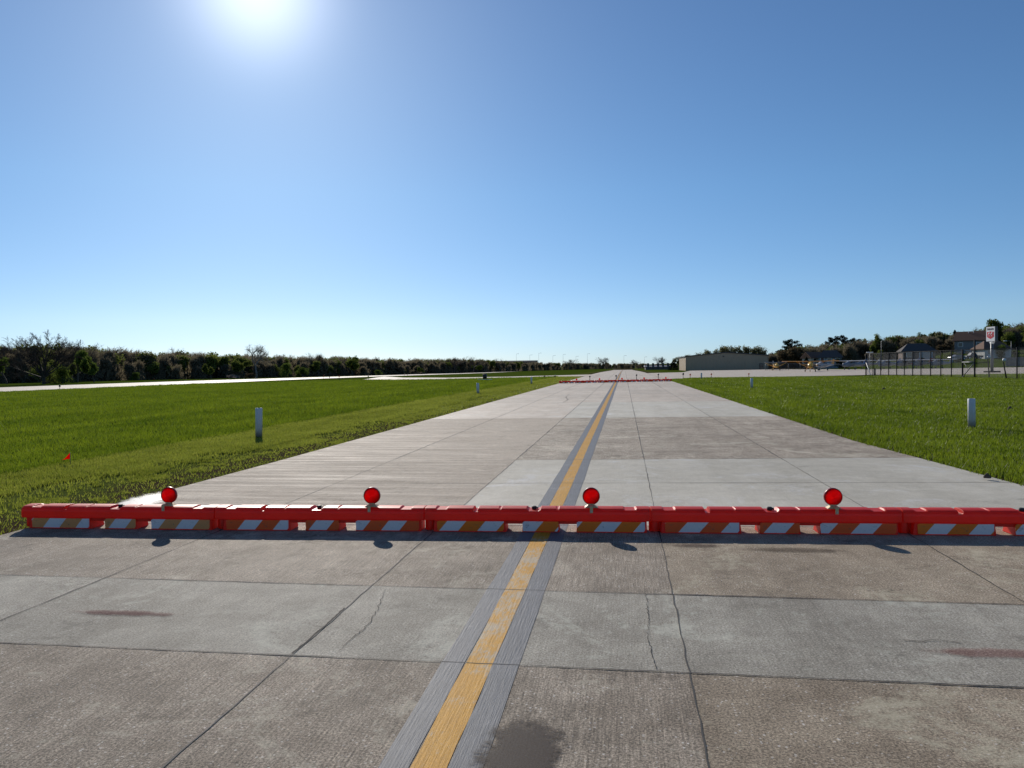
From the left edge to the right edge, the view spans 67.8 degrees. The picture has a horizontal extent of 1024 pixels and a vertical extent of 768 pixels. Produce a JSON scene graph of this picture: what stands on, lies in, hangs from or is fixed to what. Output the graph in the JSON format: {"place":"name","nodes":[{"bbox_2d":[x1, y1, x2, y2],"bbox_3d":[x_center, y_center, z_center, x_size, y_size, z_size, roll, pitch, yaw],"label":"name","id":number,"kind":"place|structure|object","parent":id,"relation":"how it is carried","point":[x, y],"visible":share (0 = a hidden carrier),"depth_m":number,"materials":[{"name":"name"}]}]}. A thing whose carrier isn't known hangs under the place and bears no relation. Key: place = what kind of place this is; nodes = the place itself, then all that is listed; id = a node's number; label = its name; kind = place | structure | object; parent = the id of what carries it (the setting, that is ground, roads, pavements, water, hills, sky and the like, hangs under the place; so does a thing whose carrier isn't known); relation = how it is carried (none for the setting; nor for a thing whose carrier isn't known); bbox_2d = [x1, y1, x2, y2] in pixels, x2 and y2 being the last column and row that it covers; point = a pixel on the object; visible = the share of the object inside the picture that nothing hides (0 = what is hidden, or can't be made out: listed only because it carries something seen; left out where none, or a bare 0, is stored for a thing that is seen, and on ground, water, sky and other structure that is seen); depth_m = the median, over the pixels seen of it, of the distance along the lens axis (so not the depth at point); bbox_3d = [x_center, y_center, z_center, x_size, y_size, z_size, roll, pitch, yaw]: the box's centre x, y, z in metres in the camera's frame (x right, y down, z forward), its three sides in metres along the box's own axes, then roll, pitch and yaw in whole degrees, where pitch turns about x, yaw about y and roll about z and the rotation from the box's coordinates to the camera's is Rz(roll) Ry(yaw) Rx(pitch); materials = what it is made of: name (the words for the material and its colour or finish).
{"place":"outdoors","nodes":[
{"label":"outdoors","id":0,"kind":"place"},
{"bbox_2d":[0,376,556,474],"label":"lush grass","id":1,"kind":"structure","parent":0,"point":[58,425],"depth_m":33.73,"materials":[{"name":"green plant"}]},
{"bbox_2d":[0,350,1023,536],"bbox_3d":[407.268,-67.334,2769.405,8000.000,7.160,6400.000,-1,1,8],"label":"ground","id":2,"kind":"structure","parent":0,"point":[496,374],"depth_m":16.73,"materials":[{"name":"green plant"}]},
{"bbox_2d":[0,357,8,383],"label":"leafy tree","id":3,"kind":"object","parent":2,"relation":"on","point":[2,368],"visible":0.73,"depth_m":200.08,"materials":[{"name":"green plant"}]},
{"bbox_2d":[0,344,14,360],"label":"bare tree","id":4,"kind":"object","parent":2,"relation":"on","point":[3,354],"visible":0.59,"depth_m":224.72,"materials":[{"name":"brown plant"}]},
{"bbox_2d":[0,329,84,383],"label":"bare tree","id":5,"kind":"object","parent":2,"relation":"on","point":[33,356],"visible":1,"depth_m":187.92,"materials":[{"name":"brown plant"}]},
{"bbox_2d":[26,363,58,383],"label":"green bush","id":6,"kind":"object","parent":2,"relation":"on","point":[50,376],"visible":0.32,"depth_m":202.50,"materials":[{"name":"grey plant"}]},
{"bbox_2d":[52,366,74,383],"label":"green bush","id":7,"kind":"object","parent":2,"relation":"on","point":[60,375],"visible":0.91,"depth_m":198.80,"materials":[{"name":"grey plant"}]},
{"bbox_2d":[67,362,76,381],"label":"leafy tree","id":8,"kind":"object","parent":2,"relation":"on","point":[72,371],"visible":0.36,"depth_m":208.75,"materials":[{"name":"green plant"}]},
{"bbox_2d":[74,350,91,381],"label":"leafy tree","id":9,"kind":"object","parent":2,"relation":"on","point":[81,353],"visible":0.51,"depth_m":225.53,"materials":[{"name":"green plant"}]},
{"bbox_2d":[70,344,102,375],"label":"bare tree","id":10,"kind":"object","parent":2,"relation":"on","point":[89,353],"visible":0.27,"depth_m":251.71,"materials":[{"name":"brown plant"}]},
{"bbox_2d":[79,356,98,381],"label":"leafy tree","id":11,"kind":"object","parent":2,"relation":"on","point":[92,370],"visible":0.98,"depth_m":212.95,"materials":[{"name":"green plant"}]},
{"bbox_2d":[112,346,141,365],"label":"bare tree","id":12,"kind":"object","parent":2,"relation":"on","point":[130,356],"visible":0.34,"depth_m":272.52,"materials":[{"name":"brown plant"}]},
{"bbox_2d":[129,372,139,380],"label":"green bush","id":13,"kind":"object","parent":2,"relation":"on","point":[135,376],"visible":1,"depth_m":260.89,"materials":[{"name":"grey plant"}]},
{"bbox_2d":[201,363,214,378],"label":"leafy tree","id":14,"kind":"object","parent":2,"relation":"on","point":[209,371],"visible":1,"depth_m":285.26,"materials":[{"name":"green plant"}]},
{"bbox_2d":[0,342,460,383],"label":"woodland","id":15,"kind":"object","parent":2,"relation":"on","point":[150,365],"visible":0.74,"depth_m":306.90,"materials":[{"name":"green plant"}]},
{"bbox_2d":[226,374,239,378],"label":"blossoming bush","id":16,"kind":"object","parent":2,"relation":"on","point":[234,376],"visible":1,"depth_m":294.51,"materials":[{"name":"grey plant"}]},
{"bbox_2d":[230,359,253,377],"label":"leafy tree","id":17,"kind":"object","parent":2,"relation":"on","point":[238,365],"visible":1,"depth_m":306.74,"materials":[{"name":"green plant"}]},
{"bbox_2d":[241,373,255,377],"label":"brown bush","id":18,"kind":"object","parent":2,"relation":"on","point":[251,375],"visible":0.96,"depth_m":302.45,"materials":[{"name":"grey plant"}]},
{"bbox_2d":[0,371,514,391],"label":"runway","id":19,"kind":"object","parent":2,"relation":"on","point":[27,388],"visible":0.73,"depth_m":168.27,"materials":[{"name":"concrete"}]},
{"bbox_2d":[246,344,270,377],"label":"bare tree","id":20,"kind":"object","parent":2,"relation":"on","point":[259,351],"visible":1,"depth_m":312.79,"materials":[{"name":"grey plant"}]},
{"bbox_2d":[255,408,261,436],"bbox_3d":[-6.727,1.053,20.241,0.468,0.830,0.468,-1,2,-38],"label":"marker post","id":21,"kind":"object","parent":2,"relation":"on","point":[258,421],"visible":0.66,"depth_m":20.16,"materials":[{"name":"white plastic"}]},
{"bbox_2d":[278,362,291,376],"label":"green bush","id":22,"kind":"object","parent":2,"relation":"on","point":[285,372],"visible":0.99,"depth_m":334.92,"materials":[{"name":"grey plant"}]},
{"bbox_2d":[295,367,308,376],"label":"green bush","id":23,"kind":"object","parent":2,"relation":"on","point":[302,371],"visible":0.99,"depth_m":347.17,"materials":[{"name":"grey plant"}]},
{"bbox_2d":[309,360,319,376],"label":"leafy tree","id":24,"kind":"object","parent":2,"relation":"on","point":[314,366],"visible":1,"depth_m":361.21,"materials":[{"name":"green plant"}]},
{"bbox_2d":[305,353,324,374],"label":"bare tree","id":25,"kind":"object","parent":2,"relation":"on","point":[319,357],"visible":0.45,"depth_m":374.79,"materials":[{"name":"grey plant"}]},
{"bbox_2d":[345,359,359,375],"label":"leafy tree","id":26,"kind":"object","parent":2,"relation":"on","point":[352,365],"visible":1,"depth_m":385.95,"materials":[{"name":"green plant"}]},
{"bbox_2d":[444,357,469,372],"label":"bare tree","id":27,"kind":"object","parent":2,"relation":"on","point":[454,360],"visible":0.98,"depth_m":502.21,"materials":[{"name":"grey plant"}]},
{"bbox_2d":[467,356,482,372],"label":"bare tree","id":28,"kind":"object","parent":2,"relation":"on","point":[472,363],"visible":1,"depth_m":509.24,"materials":[{"name":"grey plant"}]},
{"bbox_2d":[0,370,1023,767],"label":"taxiway","id":29,"kind":"structure","parent":2,"relation":"on","point":[124,698],"depth_m":5.56,"materials":[{"name":"beige concrete"}]},
{"bbox_2d":[21,487,219,529],"bbox_3d":[-4.533,1.426,8.839,2.377,0.470,0.270,-1,1,7],"label":"barricade","id":30,"kind":"object","parent":29,"relation":"on","point":[169,514],"visible":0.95,"depth_m":8.74,"materials":[{"name":"red plastic"}]},
{"bbox_2d":[119,494,161,504],"bbox_3d":[-5.131,1.627,10.564,1.020,0.001,2.550,-1,1,-6],"label":"wet patch","id":31,"kind":"object","parent":29,"relation":"on","point":[147,499],"visible":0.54,"depth_m":10.64,"materials":[{"name":"white liquid"}]},
{"bbox_2d":[215,487,426,530],"bbox_3d":[-2.162,1.399,8.597,2.410,0.470,0.270,-1,1,5],"label":"barricade","id":32,"kind":"object","parent":29,"relation":"on","point":[371,516],"visible":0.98,"depth_m":8.50,"materials":[{"name":"red plastic"}]},
{"bbox_2d":[365,374,598,379],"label":"connector","id":33,"kind":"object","parent":29,"relation":"on","point":[386,378],"visible":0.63,"depth_m":140.90,"materials":[{"name":"concrete"}]},
{"bbox_2d":[378,370,622,767],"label":"centreline border","id":34,"kind":"object","parent":29,"relation":"on","point":[486,714],"visible":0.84,"depth_m":4.75,"materials":[{"name":"grey paint"}]},
{"bbox_2d":[0,372,1023,767],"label":"pavement joint","id":35,"kind":"object","parent":29,"relation":"on","point":[554,590],"visible":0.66,"depth_m":5.63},
{"bbox_2d":[410,371,621,767],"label":"centreline","id":36,"kind":"object","parent":29,"relation":"on","point":[437,749],"visible":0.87,"depth_m":4.72,"materials":[{"name":"yellow paint"}]},
{"bbox_2d":[474,719,566,767],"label":"oil stain","id":37,"kind":"object","parent":29,"relation":"on","point":[520,747],"visible":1,"depth_m":3.58,"materials":[{"name":"grey"}]},
{"bbox_2d":[425,487,649,532],"bbox_3d":[0.260,1.372,8.373,2.468,0.470,0.270,-1,1,5],"label":"barricade","id":38,"kind":"object","parent":29,"relation":"on","point":[591,517],"visible":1,"depth_m":8.27,"materials":[{"name":"red plastic"}]},
{"bbox_2d":[559,379,582,382],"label":"barricade","id":39,"kind":"object","parent":29,"relation":"on","point":[576,381],"visible":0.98,"depth_m":80.71,"materials":[{"name":"red plastic"}]},
{"bbox_2d":[582,378,605,382],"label":"barricade","id":40,"kind":"object","parent":29,"relation":"on","point":[594,381],"visible":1,"depth_m":81.42,"materials":[{"name":"red plastic"}]},
{"bbox_2d":[605,378,627,381],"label":"barricade","id":41,"kind":"object","parent":29,"relation":"on","point":[622,380],"visible":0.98,"depth_m":82.14,"materials":[{"name":"red plastic"}]},
{"bbox_2d":[292,396,959,668],"bbox_3d":[3.199,1.157,26.583,4.229,0.001,44.417,-1,1,6],"label":"pavement crack","id":42,"kind":"object","parent":29,"relation":"on","point":[385,589],"visible":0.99,"depth_m":5.22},
{"bbox_2d":[628,377,649,381],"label":"barricade","id":43,"kind":"object","parent":29,"relation":"on","point":[642,380],"visible":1,"depth_m":82.90,"materials":[{"name":"red plastic"}]},
{"bbox_2d":[650,377,671,381],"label":"barricade","id":44,"kind":"object","parent":29,"relation":"on","point":[653,380],"visible":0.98,"depth_m":83.53,"materials":[{"name":"red plastic"}]},
{"bbox_2d":[649,488,901,534],"bbox_3d":[2.769,1.343,8.132,2.588,0.470,0.270,-1,1,6],"label":"barricade","id":45,"kind":"object","parent":29,"relation":"on","point":[832,517],"visible":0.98,"depth_m":8.03,"materials":[{"name":"red plastic"}]},
{"bbox_2d":[896,507,1023,535],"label":"barricade","id":46,"kind":"object","parent":29,"relation":"on","point":[951,521],"visible":0.94,"depth_m":7.85,"materials":[{"name":"red plastic"}]},
{"bbox_2d":[502,360,537,362],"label":"warehouse","id":47,"kind":"structure","parent":2,"relation":"on","point":[527,361],"depth_m":684.71,"materials":[{"name":"white metal"}]},
{"bbox_2d":[438,358,677,373],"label":"distant woodland","id":48,"kind":"object","parent":2,"relation":"on","point":[494,366],"visible":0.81,"depth_m":590.84,"materials":[{"name":"green plant"}]},
{"bbox_2d":[595,357,609,368],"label":"bare tree","id":49,"kind":"object","parent":2,"relation":"on","point":[603,362],"visible":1,"depth_m":592.83,"materials":[{"name":"grey plant"}]},
{"bbox_2d":[644,363,670,369],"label":"hangar row","id":50,"kind":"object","parent":2,"relation":"on","point":[656,367],"visible":0.91,"depth_m":451.31,"materials":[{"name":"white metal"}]},
{"bbox_2d":[667,361,678,369],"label":"evergreen tree","id":51,"kind":"object","parent":2,"relation":"on","point":[673,365],"visible":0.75,"depth_m":332.58,"materials":[{"name":"green plant"}]},
{"bbox_2d":[678,352,768,370],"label":"hangar","id":52,"kind":"structure","parent":2,"relation":"on","point":[729,361],"depth_m":256.22,"materials":[{"name":"beige metal"}]},
{"bbox_2d":[713,346,734,352],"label":"budding tree","id":53,"kind":"object","parent":2,"relation":"on","point":[724,348],"visible":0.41,"depth_m":307.24,"materials":[{"name":"green plant"}]},
{"bbox_2d":[732,345,752,352],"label":"budding tree","id":54,"kind":"object","parent":2,"relation":"on","point":[745,349],"visible":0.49,"depth_m":304.55,"materials":[{"name":"green plant"}]},
{"bbox_2d":[750,345,767,354],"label":"budding tree","id":55,"kind":"object","parent":2,"relation":"on","point":[758,350],"visible":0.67,"depth_m":300.62,"materials":[{"name":"green plant"}]},
{"bbox_2d":[777,349,789,368],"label":"budding tree","id":56,"kind":"object","parent":2,"relation":"on","point":[782,355],"visible":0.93,"depth_m":257.63,"materials":[{"name":"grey plant"}]},
{"bbox_2d":[775,339,802,367],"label":"evergreen tree","id":57,"kind":"object","parent":2,"relation":"on","point":[789,343],"visible":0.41,"depth_m":267.83,"materials":[{"name":"green plant"}]},
{"bbox_2d":[765,363,823,369],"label":"chain link fence","id":58,"kind":"object","parent":2,"relation":"on","point":[788,365],"visible":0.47,"depth_m":205.22,"materials":[{"name":"metal"}]},
{"bbox_2d":[786,346,803,368],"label":"budding tree","id":59,"kind":"object","parent":2,"relation":"on","point":[795,353],"visible":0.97,"depth_m":252.86,"materials":[{"name":"grey plant"}]},
{"bbox_2d":[800,357,812,368],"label":"evergreen tree","id":60,"kind":"object","parent":2,"relation":"on","point":[806,359],"visible":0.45,"depth_m":233.05,"materials":[{"name":"green plant"}]},
{"bbox_2d":[800,352,820,368],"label":"house","id":61,"kind":"structure","parent":2,"relation":"on","point":[811,356],"depth_m":242.66,"materials":[{"name":"white"}]},
{"bbox_2d":[817,350,842,368],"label":"house","id":62,"kind":"structure","parent":2,"relation":"on","point":[824,355],"depth_m":235.59,"materials":[{"name":"grey"}]},
{"bbox_2d":[823,337,837,346],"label":"pine tree","id":63,"kind":"object","parent":2,"relation":"on","point":[830,340],"visible":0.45,"depth_m":279.55,"materials":[{"name":"green plant"}]},
{"bbox_2d":[648,367,1023,378],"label":"apron","id":64,"kind":"object","parent":2,"relation":"on","point":[766,373],"visible":0.88,"depth_m":134.70,"materials":[{"name":"concrete"}]},
{"bbox_2d":[765,362,786,369],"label":"light aircraft","id":65,"kind":"object","parent":64,"relation":"on","point":[775,365],"visible":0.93,"depth_m":196.22,"materials":[{"name":"yellow metal"}]},
{"bbox_2d":[782,360,838,371],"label":"light aircraft","id":66,"kind":"object","parent":64,"relation":"on","point":[809,364],"visible":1,"depth_m":149.93,"materials":[{"name":"yellow metal"}]},
{"bbox_2d":[814,359,845,370],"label":"light aircraft","id":67,"kind":"object","parent":64,"relation":"on","point":[824,364],"visible":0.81,"depth_m":170.65,"materials":[{"name":"white metal"}]},
{"bbox_2d":[839,359,868,369],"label":"light aircraft","id":68,"kind":"object","parent":64,"relation":"on","point":[849,364],"visible":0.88,"depth_m":179.59,"materials":[{"name":"white metal"}]},
{"bbox_2d":[850,359,879,368],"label":"light aircraft","id":69,"kind":"object","parent":64,"relation":"on","point":[871,364],"visible":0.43,"depth_m":189.12,"materials":[{"name":"white metal"}]},
{"bbox_2d":[877,358,900,368],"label":"light aircraft","id":70,"kind":"object","parent":64,"relation":"on","point":[886,361],"visible":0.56,"depth_m":183.37,"materials":[{"name":"white metal"}]},
{"bbox_2d":[895,358,919,368],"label":"light aircraft","id":71,"kind":"object","parent":64,"relation":"on","point":[900,363],"visible":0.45,"depth_m":185.35,"materials":[{"name":"white metal"}]},
{"bbox_2d":[908,358,938,367],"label":"light aircraft","id":72,"kind":"object","parent":64,"relation":"on","point":[922,362],"visible":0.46,"depth_m":182.93,"materials":[{"name":"white metal"}]},
{"bbox_2d":[921,359,954,367],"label":"light aircraft","id":73,"kind":"object","parent":64,"relation":"on","point":[944,362],"visible":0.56,"depth_m":181.46,"materials":[{"name":"white metal"}]},
{"bbox_2d":[984,326,997,372],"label":"pole sign","id":74,"kind":"object","parent":64,"relation":"on","point":[991,335],"visible":0.98,"depth_m":108.93,"materials":[{"name":"metal"}]},
{"bbox_2d":[834,359,847,368],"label":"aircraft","id":75,"kind":"object","parent":2,"relation":"on","point":[838,363],"visible":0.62,"depth_m":227.46,"materials":[{"name":"grey metal"}]},
{"bbox_2d":[833,335,852,346],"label":"pine tree","id":76,"kind":"object","parent":2,"relation":"on","point":[844,340],"visible":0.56,"depth_m":276.89,"materials":[{"name":"green plant"}]},
{"bbox_2d":[849,338,860,344],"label":"pine tree","id":77,"kind":"object","parent":2,"relation":"on","point":[852,339],"visible":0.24,"depth_m":279.06,"materials":[{"name":"green plant"}]},
{"bbox_2d":[868,333,883,359],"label":"leafy tree","id":78,"kind":"object","parent":2,"relation":"on","point":[873,348],"visible":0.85,"depth_m":260.01,"materials":[{"name":"green plant"}]},
{"bbox_2d":[874,350,883,359],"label":"leafy tree","id":79,"kind":"object","parent":2,"relation":"on","point":[879,352],"visible":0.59,"depth_m":239.06,"materials":[{"name":"green plant"}]},
{"bbox_2d":[767,321,1023,368],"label":"background woodland","id":80,"kind":"object","parent":2,"relation":"on","point":[859,350],"visible":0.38,"depth_m":259.54,"materials":[{"name":"green plant"}]},
{"bbox_2d":[896,343,936,361],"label":"house","id":81,"kind":"structure","parent":2,"relation":"on","point":[912,347],"depth_m":233.50,"materials":[{"name":"grey brick"}]},
{"bbox_2d":[919,352,932,358],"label":"garage door","id":82,"kind":"structure","parent":81,"relation":"in","point":[924,353],"depth_m":232.11,"materials":[{"name":"white paint"}]},
{"bbox_2d":[918,332,934,336],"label":"leafy tree","id":83,"kind":"object","parent":2,"relation":"on","point":[926,335],"visible":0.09,"depth_m":277.41,"materials":[{"name":"green plant"}]},
{"bbox_2d":[934,331,941,339],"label":"leafy tree","id":84,"kind":"object","parent":2,"relation":"on","point":[938,334],"visible":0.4,"depth_m":271.44,"materials":[{"name":"green plant"}]},
{"bbox_2d":[936,344,948,352],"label":"budding tree","id":85,"kind":"object","parent":2,"relation":"on","point":[941,347],"visible":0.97,"depth_m":244.17,"materials":[{"name":"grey plant"}]},
{"bbox_2d":[865,340,1023,378],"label":"chain link fence","id":86,"kind":"object","parent":2,"relation":"on","point":[962,361],"visible":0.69,"depth_m":82.98,"materials":[{"name":"metal"}]},
{"bbox_2d":[940,332,949,344],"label":"leafy tree","id":87,"kind":"object","parent":2,"relation":"on","point":[943,337],"visible":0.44,"depth_m":268.46,"materials":[{"name":"green plant"}]},
{"bbox_2d":[942,352,961,361],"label":"green bush","id":88,"kind":"object","parent":2,"relation":"on","point":[949,353],"visible":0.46,"depth_m":219.14,"materials":[{"name":"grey plant"}]},
{"bbox_2d":[948,355,966,359],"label":"parked car","id":89,"kind":"object","parent":2,"relation":"on","point":[959,358],"visible":0.73,"depth_m":209.41,"materials":[{"name":"silver metal"}]},
{"bbox_2d":[952,331,985,353],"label":"house","id":90,"kind":"structure","parent":2,"relation":"on","point":[964,341],"depth_m":241.38,"materials":[{"name":"brown"}]},
{"bbox_2d":[967,398,978,428],"bbox_3d":[12.156,0.800,20.143,0.468,0.830,0.468,-1,1,35],"label":"marker post","id":91,"kind":"object","parent":2,"relation":"on","point":[971,413],"visible":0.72,"depth_m":20.07,"materials":[{"name":"white plastic"}]},
{"bbox_2d":[966,353,982,358],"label":"parked car","id":92,"kind":"object","parent":2,"relation":"on","point":[971,355],"visible":0.63,"depth_m":210.70,"materials":[{"name":"black paint"}]},
{"bbox_2d":[971,341,1013,358],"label":"house","id":93,"kind":"structure","parent":2,"relation":"on","point":[984,345],"depth_m":219.44,"materials":[{"name":"white"}]},
{"bbox_2d":[1002,349,1009,356],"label":"garage door","id":94,"kind":"structure","parent":93,"relation":"in","point":[1006,355],"depth_m":218.42,"materials":[{"name":"white paint"}]},
{"bbox_2d":[984,319,1004,334],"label":"leafy tree","id":95,"kind":"object","parent":2,"relation":"on","point":[999,324],"visible":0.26,"depth_m":261.03,"materials":[{"name":"green plant"}]},
{"bbox_2d":[994,344,1006,357],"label":"green bush","id":96,"kind":"object","parent":2,"relation":"on","point":[1000,353],"visible":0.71,"depth_m":217.42,"materials":[{"name":"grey plant"}]},
{"bbox_2d":[1001,331,1016,345],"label":"budding tree","id":97,"kind":"object","parent":2,"relation":"on","point":[1009,337],"visible":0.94,"depth_m":239.87,"materials":[{"name":"green plant"}]},
{"bbox_2d":[1005,357,1023,365],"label":"board fence","id":98,"kind":"object","parent":2,"relation":"on","point":[1009,359],"visible":0.59,"depth_m":188.82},
{"bbox_2d":[0,0,1023,364],"label":"sky","id":99,"kind":"structure","parent":0,"point":[504,180],"materials":[{"name":"blue"}]},
{"bbox_2d":[671,373,1023,485],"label":"mown grass","id":100,"kind":"structure","parent":0,"point":[899,411],"depth_m":28.16,"materials":[{"name":"green plant"}]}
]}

